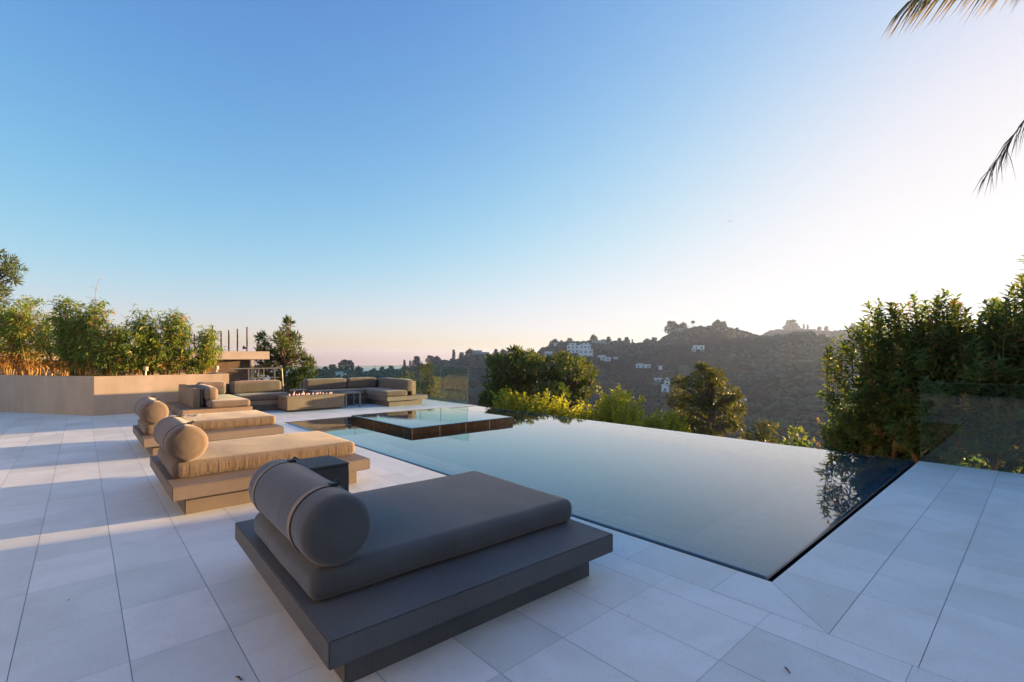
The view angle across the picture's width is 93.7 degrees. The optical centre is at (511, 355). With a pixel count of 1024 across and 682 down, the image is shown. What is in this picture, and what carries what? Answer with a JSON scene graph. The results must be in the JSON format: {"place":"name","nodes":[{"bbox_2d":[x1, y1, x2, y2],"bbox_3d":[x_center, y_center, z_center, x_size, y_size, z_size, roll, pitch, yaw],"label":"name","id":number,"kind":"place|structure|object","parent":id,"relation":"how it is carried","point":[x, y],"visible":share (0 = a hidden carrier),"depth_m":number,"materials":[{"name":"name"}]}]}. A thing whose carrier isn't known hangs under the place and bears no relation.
{"place":"outdoors","nodes":[
{"label":"outdoors","id":0,"kind":"place"},
{"bbox_2d":[289,389,308,393],"bbox_3d":[-6.039,1.196,13.617,0.428,0.509,0.458,0,0,-42],"label":"ottoman","id":1,"kind":"object","parent":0,"point":[297,391],"visible":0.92,"depth_m":13.50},
{"bbox_2d":[253,368,399,379],"bbox_3d":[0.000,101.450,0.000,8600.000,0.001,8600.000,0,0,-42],"label":"sea","id":2,"kind":"structure","parent":0,"point":[368,369],"depth_m":3617.97,"materials":[{"name":"blue liquid"}]},
{"bbox_2d":[0,399,1023,681],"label":"pavement","id":3,"kind":"structure","parent":0,"point":[184,635],"depth_m":2.87,"materials":[{"name":"grey tile"}]},
{"bbox_2d":[0,372,228,415],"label":"planter","id":4,"kind":"object","parent":3,"relation":"on","point":[85,395],"visible":0.8,"depth_m":12.10,"materials":[{"name":"concrete"}]},
{"bbox_2d":[0,295,40,374],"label":"bamboo plant","id":5,"kind":"object","parent":4,"relation":"on","point":[28,304],"visible":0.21,"depth_m":13.43,"materials":[{"name":"green plant"}]},
{"bbox_2d":[0,297,58,374],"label":"bamboo plant","id":6,"kind":"object","parent":4,"relation":"on","point":[15,345],"visible":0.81,"depth_m":12.77,"materials":[{"name":"green plant"}]},
{"bbox_2d":[22,319,80,375],"bbox_3d":[-12.034,-0.208,12.774,1.408,1.684,1.131,0,0,-42],"label":"bamboo plant","id":7,"kind":"object","parent":4,"relation":"on","point":[43,335],"visible":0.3,"depth_m":12.60,"materials":[{"name":"green plant"}]},
{"bbox_2d":[43,275,116,375],"bbox_3d":[-11.215,-0.775,12.490,1.468,2.817,1.181,0,0,-42],"label":"bamboo plant","id":8,"kind":"object","parent":4,"relation":"on","point":[67,329],"visible":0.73,"depth_m":12.25,"materials":[{"name":"green plant"}]},
{"bbox_2d":[67,328,132,375],"bbox_3d":[-10.691,-0.045,12.442,0.970,1.359,1.300,0,0,28],"label":"bamboo plant","id":9,"kind":"object","parent":4,"relation":"on","point":[87,354],"visible":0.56,"depth_m":12.17,"materials":[{"name":"green plant"}]},
{"bbox_2d":[85,303,140,375],"bbox_3d":[-10.254,-0.406,12.406,1.184,2.079,0.863,0,0,-21],"label":"bamboo plant","id":10,"kind":"object","parent":4,"relation":"on","point":[110,362],"visible":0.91,"depth_m":12.27,"materials":[{"name":"green plant"}]},
{"bbox_2d":[101,325,153,375],"bbox_3d":[-10.105,-0.095,12.564,1.305,1.458,1.034,0,0,-42],"label":"bamboo plant","id":11,"kind":"object","parent":4,"relation":"on","point":[135,356],"visible":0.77,"depth_m":12.51,"materials":[{"name":"green plant"}]},
{"bbox_2d":[124,308,171,374],"bbox_3d":[-9.765,-0.340,12.896,1.061,1.946,0.923,0,0,-42],"label":"bamboo plant","id":12,"kind":"object","parent":4,"relation":"on","point":[148,330],"visible":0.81,"depth_m":12.76,"materials":[{"name":"green plant"}]},
{"bbox_2d":[146,333,185,374],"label":"bamboo plant","id":13,"kind":"object","parent":4,"relation":"on","point":[162,354],"visible":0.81,"depth_m":12.95,"materials":[{"name":"green plant"}]},
{"bbox_2d":[156,306,194,374],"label":"bamboo plant","id":14,"kind":"object","parent":4,"relation":"on","point":[175,326],"visible":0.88,"depth_m":13.19,"materials":[{"name":"green plant"}]},
{"bbox_2d":[171,345,212,373],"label":"bamboo plant","id":15,"kind":"object","parent":4,"relation":"on","point":[189,365],"visible":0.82,"depth_m":13.43,"materials":[{"name":"green plant"}]},
{"bbox_2d":[189,324,225,373],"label":"bamboo plant","id":16,"kind":"object","parent":4,"relation":"on","point":[206,339],"visible":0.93,"depth_m":13.72,"materials":[{"name":"green plant"}]},
{"bbox_2d":[133,395,283,455],"bbox_3d":[-5.089,1.045,8.010,1.867,0.811,1.850,0,0,-42],"label":"daybed","id":17,"kind":"object","parent":3,"relation":"on","point":[151,412],"visible":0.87,"depth_m":7.55,"materials":[{"name":"fabric"}]},
{"bbox_2d":[166,380,288,414],"bbox_3d":[-6.912,1.057,12.084,2.650,0.786,2.680,0,0,-42],"label":"corner sofa","id":18,"kind":"object","parent":3,"relation":"on","point":[216,397],"visible":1,"depth_m":11.86,"materials":[{"name":"beige fabric"}]},
{"bbox_2d":[230,367,283,391],"bbox_3d":[-7.383,0.898,14.003,1.473,1.107,0.134,0,0,-42],"label":"metal railing","id":19,"kind":"object","parent":3,"relation":"on","point":[263,377],"visible":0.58,"depth_m":14.13,"materials":[{"name":"grey metal"}]},
{"bbox_2d":[150,414,369,514],"bbox_3d":[-2.925,1.045,5.524,1.867,0.811,1.850,0,0,-42],"label":"daybed","id":20,"kind":"object","parent":3,"relation":"on","point":[194,469],"visible":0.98,"depth_m":4.76,"materials":[{"name":"fabric"}]},
{"bbox_2d":[278,391,344,411],"bbox_3d":[-5.460,1.192,13.078,1.520,0.515,0.820,0,0,-42],"label":"fire table","id":21,"kind":"object","parent":3,"relation":"on","point":[294,402],"visible":1,"depth_m":12.74,"materials":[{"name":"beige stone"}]},
{"bbox_2d":[296,455,348,490],"bbox_3d":[-1.812,1.210,4.386,0.478,0.480,0.468,0,0,-42],"label":"side table","id":22,"kind":"object","parent":3,"relation":"on","point":[330,468],"visible":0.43,"depth_m":4.33,"materials":[{"name":"grey"}]},
{"bbox_2d":[338,391,360,407],"bbox_3d":[-4.648,1.238,13.752,0.470,0.425,0.480,0,0,-42],"label":"end table","id":23,"kind":"object","parent":3,"relation":"on","point":[348,392],"visible":0.91,"depth_m":13.71,"materials":[{"name":"metal"}]},
{"bbox_2d":[300,377,427,406],"bbox_3d":[-4.492,1.064,14.463,2.930,0.772,2.570,0,0,-42],"label":"corner sofa","id":24,"kind":"object","parent":3,"relation":"on","point":[388,392],"visible":0.86,"depth_m":14.36,"materials":[{"name":"fabric"}]},
{"bbox_2d":[304,365,448,393],"bbox_3d":[-4.099,0.888,14.465,3.914,1.123,4.004,0,0,-42],"label":"glass railing","id":25,"kind":"object","parent":3,"relation":"on","point":[380,365],"visible":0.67,"depth_m":16.29,"materials":[{"name":"clear glass"}]},
{"bbox_2d":[235,456,612,681],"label":"daybed","id":26,"kind":"object","parent":3,"relation":"on","point":[362,584],"visible":1,"depth_m":2.56,"materials":[{"name":"fabric"}]},
{"bbox_2d":[298,426,911,575],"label":"pool","id":27,"kind":"structure","parent":3,"relation":"in","point":[708,559],"depth_m":3.94,"materials":[{"name":"tile"}]},
{"bbox_2d":[351,407,512,434],"bbox_3d":[-1.803,2.092,10.700,2.533,1.515,2.663,0,0,-42],"label":"spa","id":28,"kind":"object","parent":27,"relation":"in","point":[419,421],"visible":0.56,"depth_m":10.20,"materials":[{"name":"liquid"}]},
{"bbox_2d":[284,406,914,581],"bbox_3d":[0.316,2.203,8.573,5.320,1.494,9.979,0,0,-42],"label":"pool gutter","id":29,"kind":"object","parent":27,"relation":"on","point":[792,561],"visible":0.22,"depth_m":3.97,"materials":[{"name":"black stone"}]},
{"bbox_2d":[0,0,1023,367],"label":"sky","id":30,"kind":"structure","parent":0,"point":[397,180],"materials":[{"name":"blue"}]},
{"bbox_2d":[288,406,913,577],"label":"water","id":31,"kind":"structure","parent":0,"point":[764,509],"depth_m":5.94,"materials":[{"name":"blue liquid"}]},
{"bbox_2d":[286,326,1021,469],"bbox_3d":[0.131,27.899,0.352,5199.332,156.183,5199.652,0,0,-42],"label":"terrain","id":32,"kind":"structure","parent":0,"point":[677,355],"depth_m":399.93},
{"bbox_2d":[0,248,26,304],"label":"pine tree","id":33,"kind":"object","parent":32,"relation":"on","point":[6,264],"visible":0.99,"depth_m":24.12,"materials":[{"name":"green plant"}]},
{"bbox_2d":[0,350,269,383],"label":"garden building","id":34,"kind":"structure","parent":32,"relation":"on","point":[228,360],"depth_m":21.82,"materials":[{"name":"stone"}]},
{"bbox_2d":[0,367,133,373],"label":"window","id":35,"kind":"structure","parent":34,"relation":"in","point":[42,370],"depth_m":17.94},
{"bbox_2d":[220,331,221,346],"bbox_3d":[-13.696,-0.701,22.600,0.063,0.979,0.063,0,0,14],"label":"roof pole","id":36,"kind":"object","parent":34,"relation":"on","point":[221,339],"visible":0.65,"depth_m":22.58,"materials":[{"name":"metal"}]},
{"bbox_2d":[228,330,229,350],"bbox_3d":[-13.334,-0.716,22.600,0.063,1.009,0.063,0,0,-31],"label":"roof pole","id":37,"kind":"object","parent":34,"relation":"on","point":[228,340],"visible":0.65,"depth_m":22.58,"materials":[{"name":"metal"}]},
{"bbox_2d":[242,327,247,350],"bbox_3d":[-12.541,-0.791,22.541,0.243,1.160,0.098,0,0,-42],"label":"roof pole","id":38,"kind":"object","parent":34,"relation":"on","point":[246,347],"visible":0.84,"depth_m":22.57,"materials":[{"name":"metal"}]},
{"bbox_2d":[253,315,319,392],"bbox_3d":[-11.678,2.490,24.812,2.981,9.406,4.512,0,0,-42],"label":"pine tree","id":39,"kind":"object","parent":32,"relation":"on","point":[284,356],"visible":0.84,"depth_m":24.66,"materials":[{"name":"green plant"}]},
{"bbox_2d":[328,364,336,369],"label":"ridge tree","id":40,"kind":"object","parent":32,"relation":"on","point":[332,366],"visible":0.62,"depth_m":364.64,"materials":[{"name":"green plant"}]},
{"bbox_2d":[335,372,346,377],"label":"hill house","id":41,"kind":"structure","parent":32,"relation":"on","point":[340,374],"depth_m":324.89,"materials":[{"name":"white paint"}]},
{"bbox_2d":[337,359,353,370],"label":"ridge tree","id":42,"kind":"object","parent":32,"relation":"on","point":[349,365],"visible":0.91,"depth_m":363.50,"materials":[{"name":"green plant"}]},
{"bbox_2d":[354,365,364,371],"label":"ridge tree","id":43,"kind":"object","parent":32,"relation":"on","point":[358,368],"visible":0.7,"depth_m":378.13,"materials":[{"name":"green plant"}]},
{"bbox_2d":[397,371,418,391],"bbox_3d":[-6.471,5.137,30.191,1.784,8.500,1.617,0,0,-42],"label":"tree","id":44,"kind":"object","parent":32,"relation":"on","point":[403,377],"visible":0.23,"depth_m":30.36,"materials":[{"name":"green plant"}]},
{"bbox_2d":[411,356,420,365],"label":"ridge tree","id":45,"kind":"object","parent":32,"relation":"on","point":[416,360],"visible":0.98,"depth_m":508.35,"materials":[{"name":"green plant"}]},
{"bbox_2d":[425,355,433,362],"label":"ridge tree","id":46,"kind":"object","parent":32,"relation":"on","point":[429,357],"visible":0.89,"depth_m":522.78,"materials":[{"name":"green plant"}]},
{"bbox_2d":[416,360,449,401],"bbox_3d":[-4.589,4.638,26.950,2.118,9.073,1.720,0,0,-42],"label":"young tree","id":47,"kind":"object","parent":32,"relation":"on","point":[429,386],"visible":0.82,"depth_m":26.80,"materials":[{"name":"green plant"}]},
{"bbox_2d":[432,356,440,361],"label":"ridge tree","id":48,"kind":"object","parent":32,"relation":"on","point":[436,358],"visible":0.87,"depth_m":528.27,"materials":[{"name":"green plant"}]},
{"bbox_2d":[465,349,473,354],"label":"ridge tree","id":49,"kind":"object","parent":32,"relation":"on","point":[469,351],"visible":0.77,"depth_m":544.29,"materials":[{"name":"green plant"}]},
{"bbox_2d":[473,350,488,354],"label":"hill house","id":50,"kind":"structure","parent":32,"relation":"on","point":[476,352],"depth_m":541.23,"materials":[{"name":"grey paint"}]},
{"bbox_2d":[490,385,521,410],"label":"lime shrub","id":51,"kind":"object","parent":32,"relation":"on","point":[505,404],"visible":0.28,"depth_m":22.89,"materials":[{"name":"green plant"}]},
{"bbox_2d":[477,344,549,410],"bbox_3d":[-0.083,4.245,26.903,4.509,9.872,4.688,0,0,15],"label":"conifer tree","id":52,"kind":"object","parent":32,"relation":"on","point":[519,373],"visible":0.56,"depth_m":26.15,"materials":[{"name":"green plant"}]},
{"bbox_2d":[510,392,532,412],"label":"lime shrub","id":53,"kind":"object","parent":32,"relation":"on","point":[523,406],"visible":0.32,"depth_m":22.52,"materials":[{"name":"green plant"}]},
{"bbox_2d":[527,395,549,413],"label":"lime shrub","id":54,"kind":"object","parent":32,"relation":"on","point":[535,403],"visible":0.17,"depth_m":22.79,"materials":[{"name":"green plant"}]},
{"bbox_2d":[533,388,565,415],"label":"lime shrub","id":55,"kind":"object","parent":32,"relation":"on","point":[552,409],"visible":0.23,"depth_m":22.70,"materials":[{"name":"green plant"}]},
{"bbox_2d":[532,350,599,411],"bbox_3d":[2.827,4.261,25.781,3.818,9.358,4.681,0,0,17],"label":"conifer tree","id":56,"kind":"object","parent":32,"relation":"on","point":[564,376],"visible":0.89,"depth_m":25.53,"materials":[{"name":"green plant"}]},
{"bbox_2d":[550,399,583,418],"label":"lime shrub","id":57,"kind":"object","parent":32,"relation":"on","point":[564,409],"visible":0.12,"depth_m":22.46,"materials":[{"name":"green plant"}]},
{"bbox_2d":[567,343,592,356],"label":"hill house","id":58,"kind":"structure","parent":32,"relation":"on","point":[584,349],"depth_m":433.28,"materials":[{"name":"white paint"}]},
{"bbox_2d":[562,400,600,419],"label":"lime shrub","id":59,"kind":"object","parent":32,"relation":"on","point":[570,412],"visible":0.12,"depth_m":22.52,"materials":[{"name":"green plant"}]},
{"bbox_2d":[582,403,604,420],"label":"lime shrub","id":60,"kind":"object","parent":32,"relation":"on","point":[591,416],"visible":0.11,"depth_m":22.60,"materials":[{"name":"green plant"}]},
{"bbox_2d":[590,334,597,339],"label":"ridge tree","id":61,"kind":"object","parent":32,"relation":"on","point":[593,337],"visible":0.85,"depth_m":577.65,"materials":[{"name":"green plant"}]},
{"bbox_2d":[592,395,615,422],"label":"lime shrub","id":62,"kind":"object","parent":32,"relation":"on","point":[603,406],"visible":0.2,"depth_m":22.20,"materials":[{"name":"green plant"}]},
{"bbox_2d":[598,355,610,360],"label":"hill house","id":63,"kind":"structure","parent":32,"relation":"on","point":[603,357],"depth_m":437.45,"materials":[{"name":"white paint"}]},
{"bbox_2d":[593,383,646,426],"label":"lime shrub","id":64,"kind":"object","parent":32,"relation":"on","point":[620,402],"visible":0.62,"depth_m":21.80,"materials":[{"name":"green plant"}]},
{"bbox_2d":[286,325,965,450],"bbox_3d":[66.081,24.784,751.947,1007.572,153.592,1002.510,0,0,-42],"label":"scrub","id":65,"kind":"object","parent":32,"relation":"on","point":[790,406],"visible":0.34,"depth_m":354.79,"materials":[{"name":"green plant"}]},
{"bbox_2d":[636,363,650,367],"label":"hill house","id":66,"kind":"structure","parent":32,"relation":"on","point":[640,365],"depth_m":419.62,"materials":[{"name":"white paint"}]},
{"bbox_2d":[635,410,658,427],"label":"lime shrub","id":67,"kind":"object","parent":32,"relation":"on","point":[652,425],"visible":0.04,"depth_m":22.91,"materials":[{"name":"green plant"}]},
{"bbox_2d":[643,408,676,430],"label":"lime shrub","id":68,"kind":"object","parent":32,"relation":"on","point":[664,422],"visible":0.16,"depth_m":22.73,"materials":[{"name":"green plant"}]},
{"bbox_2d":[661,378,669,391],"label":"hill house","id":69,"kind":"structure","parent":32,"relation":"on","point":[665,387],"depth_m":330.74,"materials":[{"name":"white paint"}]},
{"bbox_2d":[664,320,676,333],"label":"ridge tree","id":70,"kind":"object","parent":32,"relation":"on","point":[670,324],"visible":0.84,"depth_m":573.23,"materials":[{"name":"green plant"}]},
{"bbox_2d":[660,409,690,432],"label":"lime shrub","id":71,"kind":"object","parent":32,"relation":"on","point":[682,428],"visible":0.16,"depth_m":23.02,"materials":[{"name":"green plant"}]},
{"bbox_2d":[679,322,688,328],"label":"ridge tree","id":72,"kind":"object","parent":32,"relation":"on","point":[683,325],"visible":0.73,"depth_m":566.23,"materials":[{"name":"green plant"}]},
{"bbox_2d":[692,345,704,350],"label":"hill house","id":73,"kind":"structure","parent":32,"relation":"on","point":[696,347],"depth_m":432.66,"materials":[{"name":"white paint"}]},
{"bbox_2d":[663,361,747,436],"bbox_3d":[10.069,4.544,24.274,4.448,8.633,3.570,0,0,-15],"label":"cedar tree","id":74,"kind":"object","parent":32,"relation":"on","point":[705,401],"visible":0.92,"depth_m":23.92,"materials":[{"name":"green plant"}]},
{"bbox_2d":[711,319,722,325],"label":"ridge tree","id":75,"kind":"object","parent":32,"relation":"on","point":[717,322],"visible":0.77,"depth_m":554.16,"materials":[{"name":"grey plant"}]},
{"bbox_2d":[735,418,780,443],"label":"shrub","id":76,"kind":"object","parent":32,"relation":"on","point":[761,435],"visible":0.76,"depth_m":20.85,"materials":[{"name":"green plant"}]},
{"bbox_2d":[785,319,797,328],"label":"ridge tree","id":77,"kind":"object","parent":32,"relation":"on","point":[791,323],"visible":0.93,"depth_m":904.01,"materials":[{"name":"grey plant"}]},
{"bbox_2d":[780,425,815,448],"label":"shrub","id":78,"kind":"object","parent":32,"relation":"on","point":[799,443],"visible":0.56,"depth_m":15.86,"materials":[{"name":"green plant"}]},
{"bbox_2d":[811,390,905,459],"bbox_3d":[6.818,2.409,9.308,1.757,3.517,1.640,0,0,-42],"label":"toyon bush","id":79,"kind":"object","parent":32,"relation":"on","point":[833,440],"visible":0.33,"depth_m":9.11,"materials":[{"name":"green plant"}]},
{"bbox_2d":[856,413,980,462],"bbox_3d":[7.384,2.509,8.929,2.114,3.325,1.949,0,0,-42],"label":"toyon bush","id":80,"kind":"object","parent":32,"relation":"on","point":[901,455],"visible":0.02,"depth_m":8.53,"materials":[{"name":"green plant"}]},
{"bbox_2d":[815,274,1023,472],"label":"toyon bush","id":81,"kind":"object","parent":32,"relation":"on","point":[899,367],"visible":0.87,"depth_m":7.72,"materials":[{"name":"green plant"}]},
{"bbox_2d":[881,0,1023,193],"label":"palm tree","id":82,"kind":"object","parent":32,"relation":"on","point":[924,5],"visible":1,"depth_m":5.81,"materials":[{"name":"green plant"}]},
{"bbox_2d":[962,255,1023,473],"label":"toyon bush","id":83,"kind":"object","parent":32,"relation":"on","point":[1016,464],"visible":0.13,"depth_m":7.55,"materials":[{"name":"green plant"}]}
]}

